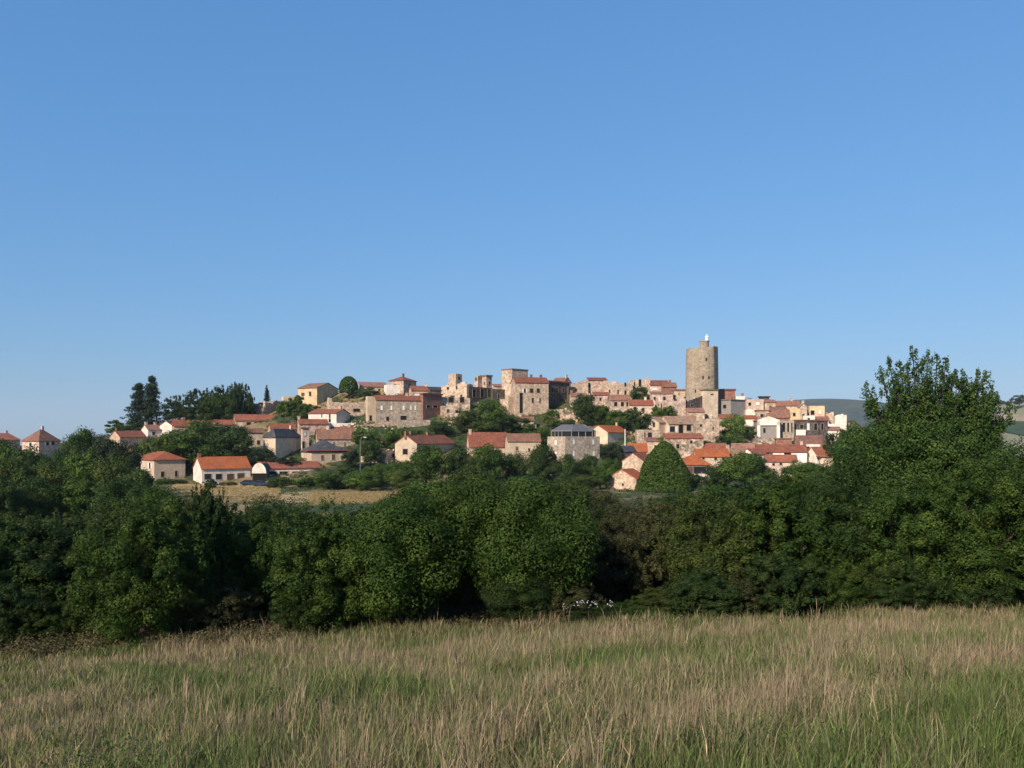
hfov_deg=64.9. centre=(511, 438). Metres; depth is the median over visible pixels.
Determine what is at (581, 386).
ruined house
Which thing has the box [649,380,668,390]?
village house
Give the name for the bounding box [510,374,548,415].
village house
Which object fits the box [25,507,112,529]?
hedge bush
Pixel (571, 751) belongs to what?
dry stalk
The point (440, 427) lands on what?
broadleaf tree
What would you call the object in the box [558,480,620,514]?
hedge bush
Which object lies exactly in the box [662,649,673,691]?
dry stalk
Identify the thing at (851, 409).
hill
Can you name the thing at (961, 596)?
hedge bush
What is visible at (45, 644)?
brambles
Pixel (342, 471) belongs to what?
shrub
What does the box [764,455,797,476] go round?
village house
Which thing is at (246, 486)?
dry field
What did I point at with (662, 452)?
clipped tree
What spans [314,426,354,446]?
village house
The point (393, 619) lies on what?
hedge bush
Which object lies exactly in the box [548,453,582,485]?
broadleaf tree
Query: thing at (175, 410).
broadleaf tree
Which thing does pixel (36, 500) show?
broadleaf tree
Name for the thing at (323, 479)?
broadleaf tree
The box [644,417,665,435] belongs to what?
village house
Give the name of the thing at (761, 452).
village house
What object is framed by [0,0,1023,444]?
sky
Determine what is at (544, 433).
broadleaf tree
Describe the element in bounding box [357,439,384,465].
broadleaf tree
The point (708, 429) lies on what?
village house
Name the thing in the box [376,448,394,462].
ruined house
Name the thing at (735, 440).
broadleaf tree
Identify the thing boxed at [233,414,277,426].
village house
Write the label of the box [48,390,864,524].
undergrowth
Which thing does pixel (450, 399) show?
window
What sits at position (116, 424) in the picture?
broadleaf tree
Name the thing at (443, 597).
hedge bush
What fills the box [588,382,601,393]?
ruined house
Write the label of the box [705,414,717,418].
stone wall
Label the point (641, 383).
village house
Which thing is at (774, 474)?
broadleaf tree
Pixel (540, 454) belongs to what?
broadleaf tree
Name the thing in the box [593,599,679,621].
hedge bush
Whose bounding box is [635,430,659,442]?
village house
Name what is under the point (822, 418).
village house
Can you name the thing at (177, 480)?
shrub
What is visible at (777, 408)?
village house
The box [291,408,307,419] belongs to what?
shrub
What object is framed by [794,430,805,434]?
village house
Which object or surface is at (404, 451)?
window
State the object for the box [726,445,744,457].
village house
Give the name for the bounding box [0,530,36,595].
hedge bush
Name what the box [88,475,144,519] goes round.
broadleaf tree
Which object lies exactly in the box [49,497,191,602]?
hedge bush
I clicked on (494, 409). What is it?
broadleaf tree
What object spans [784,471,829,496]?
hedge bush
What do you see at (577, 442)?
lantern hall
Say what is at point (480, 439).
village house
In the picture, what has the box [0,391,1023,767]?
ground
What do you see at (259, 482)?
parked car
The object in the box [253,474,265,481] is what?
doorway
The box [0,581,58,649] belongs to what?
hedge bush
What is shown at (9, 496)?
broadleaf tree
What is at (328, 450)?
village house
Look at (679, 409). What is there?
ruined house
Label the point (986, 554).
hedge bush
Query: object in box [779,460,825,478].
broadleaf tree
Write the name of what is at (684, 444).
village house
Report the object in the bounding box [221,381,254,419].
broadleaf tree
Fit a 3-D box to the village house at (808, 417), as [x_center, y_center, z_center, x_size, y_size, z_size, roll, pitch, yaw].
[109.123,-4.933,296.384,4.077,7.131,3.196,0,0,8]
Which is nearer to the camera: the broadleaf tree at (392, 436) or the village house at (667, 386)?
the broadleaf tree at (392, 436)
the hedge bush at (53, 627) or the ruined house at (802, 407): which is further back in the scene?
the ruined house at (802, 407)
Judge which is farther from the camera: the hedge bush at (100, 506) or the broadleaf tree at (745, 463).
the broadleaf tree at (745, 463)
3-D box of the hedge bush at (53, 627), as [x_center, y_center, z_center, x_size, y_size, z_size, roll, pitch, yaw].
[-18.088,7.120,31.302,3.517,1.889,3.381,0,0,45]
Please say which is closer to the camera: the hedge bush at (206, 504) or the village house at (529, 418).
the hedge bush at (206, 504)
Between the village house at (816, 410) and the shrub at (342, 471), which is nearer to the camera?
the shrub at (342, 471)
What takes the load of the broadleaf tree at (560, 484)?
on the ground at (454, 433)
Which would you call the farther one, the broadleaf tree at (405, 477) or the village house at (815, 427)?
the village house at (815, 427)
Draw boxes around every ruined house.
[245,400,279,414]
[327,398,365,416]
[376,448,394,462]
[450,413,457,422]
[571,381,587,395]
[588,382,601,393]
[601,381,632,399]
[662,398,685,415]
[684,396,701,407]
[787,407,799,420]
[797,400,807,419]
[825,412,833,423]
[828,423,841,428]
[834,414,846,429]
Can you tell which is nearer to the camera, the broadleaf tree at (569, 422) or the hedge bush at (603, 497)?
the hedge bush at (603, 497)
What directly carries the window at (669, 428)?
in the village house at (678, 424)
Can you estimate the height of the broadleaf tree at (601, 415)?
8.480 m
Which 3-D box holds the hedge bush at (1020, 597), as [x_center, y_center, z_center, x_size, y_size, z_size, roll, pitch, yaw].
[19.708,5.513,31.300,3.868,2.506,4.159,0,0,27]
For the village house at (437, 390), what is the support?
on the ground at (454, 433)
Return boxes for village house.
[0,431,20,451]
[21,426,60,457]
[109,428,146,448]
[138,451,187,480]
[141,422,161,438]
[159,421,172,434]
[171,417,189,432]
[192,453,251,483]
[213,420,234,425]
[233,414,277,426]
[247,428,263,447]
[256,458,321,475]
[262,425,300,459]
[267,421,296,431]
[282,396,294,401]
[297,383,338,404]
[297,416,328,435]
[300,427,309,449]
[300,439,346,463]
[305,450,350,453]
[307,406,350,422]
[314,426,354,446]
[328,423,353,428]
[334,424,354,428]
[358,382,386,394]
[366,396,373,421]
[374,393,421,423]
[384,385,399,394]
[388,374,417,393]
[394,431,455,461]
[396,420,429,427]
[408,383,427,395]
[419,393,442,419]
[427,387,441,393]
[440,406,454,416]
[466,429,505,455]
[468,386,491,403]
[491,389,504,402]
[492,384,501,388]
[504,433,541,459]
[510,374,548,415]
[515,414,534,427]
[547,410,562,419]
[548,380,570,406]
[553,375,571,386]
[567,386,574,404]
[569,390,586,406]
[586,377,607,384]
[592,392,609,406]
[593,423,628,443]
[607,468,645,489]
[608,395,630,411]
[621,446,636,459]
[621,452,647,471]
[626,443,647,453]
[628,397,653,415]
[630,377,649,399]
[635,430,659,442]
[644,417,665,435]
[644,437,662,453]
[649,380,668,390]
[649,391,673,407]
[655,401,660,407]
[661,380,676,398]
[661,416,692,432]
[662,433,703,457]
[670,389,684,400]
[681,454,711,476]
[686,408,704,418]
[693,419,718,442]
[693,445,729,466]
[700,389,718,414]
[703,443,726,447]
[717,414,733,431]
[719,389,735,399]
[719,399,744,417]
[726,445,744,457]
[730,443,754,448]
[735,393,744,399]
[743,415,757,425]
[745,399,763,409]
[745,410,754,414]
[745,448,767,458]
[754,410,769,417]
[755,441,807,464]
[758,396,769,398]
[764,399,775,409]
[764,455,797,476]
[769,407,787,409]
[769,410,790,420]
[773,438,792,443]
[775,398,799,407]
[780,421,793,440]
[792,420,828,441]
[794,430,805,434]
[794,435,822,446]
[803,416,814,419]
[806,444,819,448]
[807,447,831,463]
[808,406,824,415]
[815,416,829,422]
[827,427,840,442]
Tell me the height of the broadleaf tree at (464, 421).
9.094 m
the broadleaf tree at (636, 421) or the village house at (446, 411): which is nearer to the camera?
the broadleaf tree at (636, 421)
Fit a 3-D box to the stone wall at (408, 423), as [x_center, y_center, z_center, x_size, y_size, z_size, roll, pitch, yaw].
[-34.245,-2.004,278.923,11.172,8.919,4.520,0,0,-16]
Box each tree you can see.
[0,438,21,466]
[0,456,45,495]
[0,473,28,524]
[8,443,44,467]
[17,472,64,525]
[22,460,80,515]
[34,450,67,482]
[49,432,88,462]
[52,475,98,518]
[61,448,107,482]
[64,425,97,455]
[80,434,119,491]
[88,450,131,511]
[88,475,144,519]
[104,420,129,433]
[105,438,144,474]
[119,382,149,430]
[119,420,147,430]
[120,466,154,499]
[132,375,167,426]
[138,485,174,509]
[139,436,155,455]
[148,427,197,466]
[157,394,194,420]
[160,417,233,464]
[180,388,221,419]
[198,384,241,419]
[199,424,255,456]
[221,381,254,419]
[247,447,277,465]
[264,385,270,401]
[311,472,341,489]
[313,475,351,487]
[339,376,358,398]
[341,448,360,467]
[341,469,382,490]
[351,425,379,451]
[356,463,391,486]
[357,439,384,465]
[371,495,397,510]
[373,428,407,450]
[381,460,412,487]
[387,469,423,486]
[395,478,443,500]
[403,443,452,482]
[407,429,431,434]
[427,421,453,434]
[444,444,476,482]
[444,462,498,489]
[448,409,480,432]
[470,442,510,479]
[472,421,501,431]
[474,399,509,424]
[495,413,532,432]
[497,474,545,489]
[501,451,527,479]
[518,423,537,432]
[523,442,559,482]
[531,427,550,444]
[540,408,560,428]
[541,476,583,496]
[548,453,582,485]
[554,418,575,425]
[570,393,598,424]
[572,474,599,488]
[576,454,597,475]
[587,488,620,510]
[590,404,610,424]
[592,467,612,488]
[599,442,624,463]
[599,456,620,486]
[605,409,629,424]
[620,407,651,431]
[629,386,648,399]
[635,441,693,491]
[644,490,691,510]
[650,407,664,416]
[660,406,676,416]
[690,472,705,489]
[692,483,736,498]
[702,463,733,486]
[712,451,770,485]
[713,435,731,446]
[719,413,747,442]
[729,437,747,447]
[738,425,757,442]
[745,465,778,486]
[762,479,786,487]
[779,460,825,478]
[802,470,828,483]
[810,463,832,476]
[822,432,840,455]
[824,345,1021,541]
[831,426,862,456]
[834,424,859,441]
[1009,394,1023,405]
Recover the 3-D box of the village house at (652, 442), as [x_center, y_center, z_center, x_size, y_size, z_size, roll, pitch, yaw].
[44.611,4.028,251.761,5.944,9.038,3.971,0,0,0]
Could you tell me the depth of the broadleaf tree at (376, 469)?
213.49 m
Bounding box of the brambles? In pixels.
[0,596,1023,659]
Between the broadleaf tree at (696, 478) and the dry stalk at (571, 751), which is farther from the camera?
the broadleaf tree at (696, 478)
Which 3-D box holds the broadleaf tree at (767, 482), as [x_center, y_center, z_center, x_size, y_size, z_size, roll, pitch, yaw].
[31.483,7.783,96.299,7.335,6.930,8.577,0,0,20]
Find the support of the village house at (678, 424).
on the ground at (454, 433)
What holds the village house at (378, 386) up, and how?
on the ground at (454, 433)
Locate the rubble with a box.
[295,399,863,463]
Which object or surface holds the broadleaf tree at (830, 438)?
on the ground at (454, 433)
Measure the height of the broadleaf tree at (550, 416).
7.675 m
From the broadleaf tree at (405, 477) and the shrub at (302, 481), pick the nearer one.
the broadleaf tree at (405, 477)
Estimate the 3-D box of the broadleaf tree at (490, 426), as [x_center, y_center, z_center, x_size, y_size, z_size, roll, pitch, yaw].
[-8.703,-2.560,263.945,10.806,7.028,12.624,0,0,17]
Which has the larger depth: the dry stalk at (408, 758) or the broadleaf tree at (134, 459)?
the broadleaf tree at (134, 459)
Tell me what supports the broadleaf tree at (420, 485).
on the ground at (454, 433)
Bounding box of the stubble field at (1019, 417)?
[992,415,1023,420]
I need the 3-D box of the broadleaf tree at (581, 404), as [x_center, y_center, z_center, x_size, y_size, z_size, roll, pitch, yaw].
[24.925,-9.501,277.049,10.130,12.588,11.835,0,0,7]
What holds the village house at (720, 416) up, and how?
on the ground at (454, 433)
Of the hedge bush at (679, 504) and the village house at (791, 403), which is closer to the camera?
the hedge bush at (679, 504)
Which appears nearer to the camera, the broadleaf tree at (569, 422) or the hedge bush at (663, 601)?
the hedge bush at (663, 601)
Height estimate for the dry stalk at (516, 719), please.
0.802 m
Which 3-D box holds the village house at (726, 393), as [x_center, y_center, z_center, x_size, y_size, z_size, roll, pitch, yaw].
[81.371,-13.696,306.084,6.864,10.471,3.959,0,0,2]
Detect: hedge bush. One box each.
[0,507,41,533]
[0,509,62,597]
[0,516,105,619]
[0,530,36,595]
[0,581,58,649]
[4,596,90,645]
[14,513,139,603]
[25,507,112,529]
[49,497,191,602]
[53,486,217,648]
[54,576,162,637]
[95,481,191,515]
[116,500,184,566]
[137,553,229,637]
[152,502,298,583]
[161,574,263,633]
[172,482,241,611]
[194,502,287,618]
[224,493,266,517]
[227,492,310,592]
[239,497,324,609]
[256,488,395,633]
[266,581,340,638]
[279,499,354,523]
[296,498,359,556]
[301,553,385,631]
[320,483,484,626]
[341,584,431,629]
[349,507,378,515]
[379,480,486,605]
[401,466,526,617]
[463,466,607,611]
[476,477,536,595]
[476,565,564,624]
[508,482,612,579]
[516,573,606,622]
[554,601,627,625]
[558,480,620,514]
[559,503,658,604]
[572,489,663,588]
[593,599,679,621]
[602,489,702,595]
[611,499,706,600]
[631,585,701,618]
[648,481,762,548]
[649,486,780,600]
[652,491,723,515]
[659,564,755,618]
[688,477,820,562]
[703,560,795,617]
[713,475,857,607]
[741,549,834,620]
[776,463,838,507]
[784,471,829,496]
[790,446,917,598]
[792,547,878,614]
[807,467,928,552]
[819,547,906,610]
[847,461,994,608]
[858,551,955,611]
[886,473,1002,531]
[888,449,1023,608]
[908,538,975,606]
[940,542,1023,613]
[972,456,1023,605]
[984,557,1023,606]
[1002,443,1023,475]
[1008,434,1023,467]
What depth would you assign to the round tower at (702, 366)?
295.04 m
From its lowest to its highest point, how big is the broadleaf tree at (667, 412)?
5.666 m
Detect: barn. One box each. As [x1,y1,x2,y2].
[252,462,269,481]
[816,456,834,466]
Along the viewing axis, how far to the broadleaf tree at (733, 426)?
262.86 m
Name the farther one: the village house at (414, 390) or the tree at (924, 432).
the village house at (414, 390)
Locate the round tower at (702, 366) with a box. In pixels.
[685,340,718,410]
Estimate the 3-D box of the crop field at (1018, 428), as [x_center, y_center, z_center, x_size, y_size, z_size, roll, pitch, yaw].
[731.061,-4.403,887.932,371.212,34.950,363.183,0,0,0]
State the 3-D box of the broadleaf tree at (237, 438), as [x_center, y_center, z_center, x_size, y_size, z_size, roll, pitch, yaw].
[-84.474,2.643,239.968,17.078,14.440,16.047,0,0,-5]
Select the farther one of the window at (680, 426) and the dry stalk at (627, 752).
the window at (680, 426)
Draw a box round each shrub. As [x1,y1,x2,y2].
[155,478,170,482]
[165,479,186,483]
[201,478,217,487]
[219,482,236,484]
[263,482,290,487]
[264,477,295,483]
[275,400,292,415]
[275,457,302,466]
[282,395,304,410]
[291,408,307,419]
[292,476,319,485]
[298,403,312,412]
[334,467,364,478]
[354,387,380,397]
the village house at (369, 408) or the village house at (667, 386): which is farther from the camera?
the village house at (667, 386)
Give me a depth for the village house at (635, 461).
228.58 m
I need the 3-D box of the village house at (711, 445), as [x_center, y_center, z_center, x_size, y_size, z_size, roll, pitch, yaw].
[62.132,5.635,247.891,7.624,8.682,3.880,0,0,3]
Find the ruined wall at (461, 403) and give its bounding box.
[442,396,469,410]
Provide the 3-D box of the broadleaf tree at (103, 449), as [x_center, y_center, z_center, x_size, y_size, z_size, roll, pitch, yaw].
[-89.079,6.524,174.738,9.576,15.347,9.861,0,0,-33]
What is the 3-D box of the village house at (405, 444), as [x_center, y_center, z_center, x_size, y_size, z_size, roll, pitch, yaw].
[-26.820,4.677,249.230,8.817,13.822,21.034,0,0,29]
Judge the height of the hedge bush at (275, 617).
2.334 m
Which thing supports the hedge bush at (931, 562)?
on the ground at (454, 433)
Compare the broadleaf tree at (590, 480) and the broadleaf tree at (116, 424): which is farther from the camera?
the broadleaf tree at (116, 424)
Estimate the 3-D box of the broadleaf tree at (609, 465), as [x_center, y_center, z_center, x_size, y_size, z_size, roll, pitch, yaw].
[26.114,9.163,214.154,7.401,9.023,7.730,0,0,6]
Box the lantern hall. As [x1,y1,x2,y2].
[547,424,599,461]
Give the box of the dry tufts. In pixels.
[16,479,399,511]
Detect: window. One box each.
[204,473,211,479]
[215,473,222,479]
[400,415,406,419]
[402,449,407,454]
[448,397,453,402]
[460,397,464,402]
[472,389,475,397]
[480,389,483,397]
[519,392,522,412]
[667,426,677,431]
[678,422,682,432]
[686,425,690,430]
[688,466,711,473]
[782,422,784,431]
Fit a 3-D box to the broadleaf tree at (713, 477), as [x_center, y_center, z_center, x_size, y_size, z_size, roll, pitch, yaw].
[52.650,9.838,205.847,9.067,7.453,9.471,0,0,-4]
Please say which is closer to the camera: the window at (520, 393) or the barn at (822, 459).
the barn at (822, 459)
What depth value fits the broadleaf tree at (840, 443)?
149.97 m
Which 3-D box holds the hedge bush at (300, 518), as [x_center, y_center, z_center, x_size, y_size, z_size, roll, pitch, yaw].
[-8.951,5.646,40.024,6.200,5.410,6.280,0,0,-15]
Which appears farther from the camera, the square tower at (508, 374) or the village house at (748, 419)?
the square tower at (508, 374)
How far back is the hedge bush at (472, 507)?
31.83 m
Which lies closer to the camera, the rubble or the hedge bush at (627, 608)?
the hedge bush at (627, 608)
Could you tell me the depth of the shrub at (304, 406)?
291.75 m
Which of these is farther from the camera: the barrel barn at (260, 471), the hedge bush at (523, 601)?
the barrel barn at (260, 471)
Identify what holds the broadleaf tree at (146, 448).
on the ground at (454, 433)
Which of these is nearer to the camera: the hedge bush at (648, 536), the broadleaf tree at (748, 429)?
the hedge bush at (648, 536)
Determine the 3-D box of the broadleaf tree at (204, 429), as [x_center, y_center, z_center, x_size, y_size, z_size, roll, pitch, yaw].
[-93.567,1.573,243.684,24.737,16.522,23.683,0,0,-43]
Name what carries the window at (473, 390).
in the village house at (475, 394)
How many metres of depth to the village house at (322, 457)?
242.46 m
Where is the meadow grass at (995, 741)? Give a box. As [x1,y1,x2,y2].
[0,600,1023,767]
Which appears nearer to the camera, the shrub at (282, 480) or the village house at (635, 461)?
the shrub at (282, 480)
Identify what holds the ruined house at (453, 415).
on the ground at (454, 433)
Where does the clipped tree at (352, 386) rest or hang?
on the ground at (454, 433)
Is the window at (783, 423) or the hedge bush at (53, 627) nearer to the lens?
the hedge bush at (53, 627)
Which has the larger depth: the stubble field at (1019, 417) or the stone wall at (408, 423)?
the stubble field at (1019, 417)
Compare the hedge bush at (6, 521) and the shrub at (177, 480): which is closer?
the hedge bush at (6, 521)
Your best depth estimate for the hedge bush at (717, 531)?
32.97 m
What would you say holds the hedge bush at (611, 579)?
on the ground at (454, 433)
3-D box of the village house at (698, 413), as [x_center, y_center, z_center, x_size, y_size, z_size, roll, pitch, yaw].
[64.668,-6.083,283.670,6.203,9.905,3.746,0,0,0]
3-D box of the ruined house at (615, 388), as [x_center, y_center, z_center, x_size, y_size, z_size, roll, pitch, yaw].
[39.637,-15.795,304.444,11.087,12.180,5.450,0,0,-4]
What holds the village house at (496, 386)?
on the ground at (454, 433)
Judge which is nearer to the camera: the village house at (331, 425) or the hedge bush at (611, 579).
the hedge bush at (611, 579)
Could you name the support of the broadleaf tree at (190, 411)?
on the ground at (454, 433)
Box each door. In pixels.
[227,473,233,479]
[237,473,244,478]
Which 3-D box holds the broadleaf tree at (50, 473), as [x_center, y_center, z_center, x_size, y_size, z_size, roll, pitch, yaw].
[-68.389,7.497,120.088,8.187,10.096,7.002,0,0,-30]
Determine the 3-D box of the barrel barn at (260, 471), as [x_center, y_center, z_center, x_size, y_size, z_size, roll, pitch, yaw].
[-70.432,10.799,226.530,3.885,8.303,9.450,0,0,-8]
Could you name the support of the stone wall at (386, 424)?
on the ground at (454, 433)
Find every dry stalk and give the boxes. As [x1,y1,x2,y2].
[401,747,422,767]
[434,732,456,767]
[508,698,522,739]
[563,736,580,767]
[613,733,635,767]
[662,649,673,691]
[866,679,885,722]
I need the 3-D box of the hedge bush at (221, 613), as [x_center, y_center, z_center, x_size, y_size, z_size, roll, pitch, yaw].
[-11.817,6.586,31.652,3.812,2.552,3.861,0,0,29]
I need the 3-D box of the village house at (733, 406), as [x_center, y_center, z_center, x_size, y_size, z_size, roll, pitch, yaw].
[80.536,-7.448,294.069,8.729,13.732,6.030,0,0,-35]
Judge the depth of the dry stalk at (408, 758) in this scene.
7.79 m
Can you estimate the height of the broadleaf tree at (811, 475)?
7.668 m
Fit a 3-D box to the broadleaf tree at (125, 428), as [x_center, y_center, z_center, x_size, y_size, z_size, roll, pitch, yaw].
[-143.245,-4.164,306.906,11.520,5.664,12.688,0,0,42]
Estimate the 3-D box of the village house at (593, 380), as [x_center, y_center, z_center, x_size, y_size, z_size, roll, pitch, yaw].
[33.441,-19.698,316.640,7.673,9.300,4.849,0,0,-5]
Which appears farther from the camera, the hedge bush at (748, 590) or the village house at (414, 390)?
the village house at (414, 390)
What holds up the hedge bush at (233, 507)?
on the ground at (454, 433)
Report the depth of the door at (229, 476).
225.03 m
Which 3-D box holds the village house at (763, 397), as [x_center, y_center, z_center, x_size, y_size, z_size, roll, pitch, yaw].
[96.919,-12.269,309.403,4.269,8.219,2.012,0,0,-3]
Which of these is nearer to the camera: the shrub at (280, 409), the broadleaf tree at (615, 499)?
the broadleaf tree at (615, 499)
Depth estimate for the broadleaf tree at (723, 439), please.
253.26 m
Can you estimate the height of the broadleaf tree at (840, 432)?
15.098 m
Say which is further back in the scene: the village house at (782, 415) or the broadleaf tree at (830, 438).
the village house at (782, 415)
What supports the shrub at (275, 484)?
on the ground at (454, 433)
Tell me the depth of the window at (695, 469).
221.65 m
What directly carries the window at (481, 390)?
in the village house at (475, 394)
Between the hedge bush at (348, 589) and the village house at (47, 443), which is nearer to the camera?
the hedge bush at (348, 589)
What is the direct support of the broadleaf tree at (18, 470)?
on the ground at (454, 433)
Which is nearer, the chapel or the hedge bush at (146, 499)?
the hedge bush at (146, 499)
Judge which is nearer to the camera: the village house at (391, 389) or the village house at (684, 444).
the village house at (684, 444)
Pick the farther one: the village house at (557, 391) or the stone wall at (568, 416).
the village house at (557, 391)
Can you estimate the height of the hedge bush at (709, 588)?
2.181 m
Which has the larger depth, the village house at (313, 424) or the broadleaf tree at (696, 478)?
the village house at (313, 424)
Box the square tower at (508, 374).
[501,368,528,398]
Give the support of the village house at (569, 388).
on the ground at (454, 433)
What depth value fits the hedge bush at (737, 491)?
40.26 m
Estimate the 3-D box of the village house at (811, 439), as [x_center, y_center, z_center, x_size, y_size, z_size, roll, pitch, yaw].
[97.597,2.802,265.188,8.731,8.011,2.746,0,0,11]
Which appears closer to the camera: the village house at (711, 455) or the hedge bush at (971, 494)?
the hedge bush at (971, 494)
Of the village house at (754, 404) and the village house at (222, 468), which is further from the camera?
the village house at (754, 404)
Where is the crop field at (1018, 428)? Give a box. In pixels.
[987,422,1023,434]
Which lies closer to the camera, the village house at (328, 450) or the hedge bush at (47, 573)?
the hedge bush at (47, 573)
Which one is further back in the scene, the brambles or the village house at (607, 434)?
the village house at (607, 434)
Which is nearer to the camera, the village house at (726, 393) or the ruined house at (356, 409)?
the ruined house at (356, 409)
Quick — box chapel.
[753,413,780,438]
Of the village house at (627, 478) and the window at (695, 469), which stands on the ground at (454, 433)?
the village house at (627, 478)
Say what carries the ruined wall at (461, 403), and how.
on the ground at (454, 433)
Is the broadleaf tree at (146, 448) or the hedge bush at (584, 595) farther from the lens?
the broadleaf tree at (146, 448)
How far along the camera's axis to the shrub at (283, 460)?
234.30 m
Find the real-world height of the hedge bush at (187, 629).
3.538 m
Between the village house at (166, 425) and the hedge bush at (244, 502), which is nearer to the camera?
the hedge bush at (244, 502)
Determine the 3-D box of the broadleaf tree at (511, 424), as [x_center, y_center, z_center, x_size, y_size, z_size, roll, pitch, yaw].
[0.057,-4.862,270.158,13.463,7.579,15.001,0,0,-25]
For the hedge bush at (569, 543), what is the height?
6.559 m
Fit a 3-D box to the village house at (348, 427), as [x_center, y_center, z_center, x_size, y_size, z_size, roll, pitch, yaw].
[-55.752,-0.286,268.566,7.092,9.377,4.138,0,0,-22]
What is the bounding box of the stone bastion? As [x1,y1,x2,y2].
[500,395,513,414]
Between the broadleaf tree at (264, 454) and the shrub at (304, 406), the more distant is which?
the shrub at (304, 406)
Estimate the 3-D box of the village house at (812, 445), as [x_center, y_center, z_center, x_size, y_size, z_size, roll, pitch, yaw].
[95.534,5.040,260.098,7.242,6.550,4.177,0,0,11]
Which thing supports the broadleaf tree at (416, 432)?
on the ground at (454, 433)
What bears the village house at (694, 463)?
on the ground at (454, 433)
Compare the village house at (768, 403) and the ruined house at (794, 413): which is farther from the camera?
the village house at (768, 403)
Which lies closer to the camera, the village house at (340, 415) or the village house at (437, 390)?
the village house at (340, 415)
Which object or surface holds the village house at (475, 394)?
on the ground at (454, 433)
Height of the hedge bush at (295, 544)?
5.942 m
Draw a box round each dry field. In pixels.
[169,483,280,495]
[280,492,389,502]
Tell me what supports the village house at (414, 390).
on the ground at (454, 433)
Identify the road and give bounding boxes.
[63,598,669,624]
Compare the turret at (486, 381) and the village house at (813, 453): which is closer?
the village house at (813, 453)
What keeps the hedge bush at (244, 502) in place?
on the ground at (454, 433)
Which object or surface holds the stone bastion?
on the ground at (454, 433)
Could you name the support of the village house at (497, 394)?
on the ground at (454, 433)
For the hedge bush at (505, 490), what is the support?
on the ground at (454, 433)
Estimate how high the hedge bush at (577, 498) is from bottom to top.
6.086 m
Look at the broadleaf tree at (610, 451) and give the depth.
234.24 m
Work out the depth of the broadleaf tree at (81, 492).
96.61 m
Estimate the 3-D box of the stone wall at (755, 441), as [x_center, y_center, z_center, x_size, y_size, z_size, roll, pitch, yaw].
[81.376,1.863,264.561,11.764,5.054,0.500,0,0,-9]
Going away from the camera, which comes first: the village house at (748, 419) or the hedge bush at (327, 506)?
the hedge bush at (327, 506)
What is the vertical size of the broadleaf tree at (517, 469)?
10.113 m
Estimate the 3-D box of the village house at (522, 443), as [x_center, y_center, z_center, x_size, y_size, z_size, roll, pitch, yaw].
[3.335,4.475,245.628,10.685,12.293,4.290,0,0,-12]
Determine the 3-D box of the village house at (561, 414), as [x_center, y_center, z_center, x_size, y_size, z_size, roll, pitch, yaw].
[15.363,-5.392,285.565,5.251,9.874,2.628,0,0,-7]
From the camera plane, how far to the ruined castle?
301.75 m
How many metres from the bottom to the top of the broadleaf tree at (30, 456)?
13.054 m
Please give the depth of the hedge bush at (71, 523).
38.52 m
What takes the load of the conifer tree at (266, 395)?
on the ground at (454, 433)
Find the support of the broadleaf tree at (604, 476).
on the ground at (454, 433)
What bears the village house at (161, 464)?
on the ground at (454, 433)
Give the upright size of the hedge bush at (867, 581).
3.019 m
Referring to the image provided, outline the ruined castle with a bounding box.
[441,382,472,398]
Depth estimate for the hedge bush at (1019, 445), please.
43.04 m
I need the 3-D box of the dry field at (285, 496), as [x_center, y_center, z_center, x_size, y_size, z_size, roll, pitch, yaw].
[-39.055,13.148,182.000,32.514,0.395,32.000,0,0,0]
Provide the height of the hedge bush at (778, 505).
5.990 m
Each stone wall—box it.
[354,422,396,426]
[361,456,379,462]
[563,413,577,421]
[588,393,607,407]
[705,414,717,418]
[743,437,776,444]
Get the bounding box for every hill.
[788,399,894,428]
[986,401,1023,456]
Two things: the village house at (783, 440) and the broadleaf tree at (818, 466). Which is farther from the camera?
the village house at (783, 440)
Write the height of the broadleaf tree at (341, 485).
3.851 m
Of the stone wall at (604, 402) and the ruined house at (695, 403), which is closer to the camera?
the ruined house at (695, 403)
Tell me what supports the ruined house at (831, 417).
on the ground at (454, 433)
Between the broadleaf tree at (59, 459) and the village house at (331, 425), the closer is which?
the broadleaf tree at (59, 459)
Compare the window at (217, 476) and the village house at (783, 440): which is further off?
the village house at (783, 440)
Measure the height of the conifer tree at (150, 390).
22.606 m
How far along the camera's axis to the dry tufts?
187.13 m
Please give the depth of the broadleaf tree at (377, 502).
109.34 m
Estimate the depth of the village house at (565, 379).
311.08 m
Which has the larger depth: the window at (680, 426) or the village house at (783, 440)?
the window at (680, 426)
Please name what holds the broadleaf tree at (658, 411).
on the ground at (454, 433)
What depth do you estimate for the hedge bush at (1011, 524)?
30.75 m
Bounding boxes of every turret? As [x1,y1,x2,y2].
[449,374,461,385]
[474,375,481,386]
[482,375,492,387]
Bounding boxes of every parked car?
[240,480,253,484]
[252,480,267,485]
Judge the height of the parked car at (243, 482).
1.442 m
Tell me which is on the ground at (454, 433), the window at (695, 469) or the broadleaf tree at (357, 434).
the broadleaf tree at (357, 434)
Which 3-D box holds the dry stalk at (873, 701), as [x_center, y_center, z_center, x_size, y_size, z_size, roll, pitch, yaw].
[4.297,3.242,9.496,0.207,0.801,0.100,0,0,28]
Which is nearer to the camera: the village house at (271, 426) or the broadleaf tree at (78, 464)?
the broadleaf tree at (78, 464)
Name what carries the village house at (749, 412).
on the ground at (454, 433)

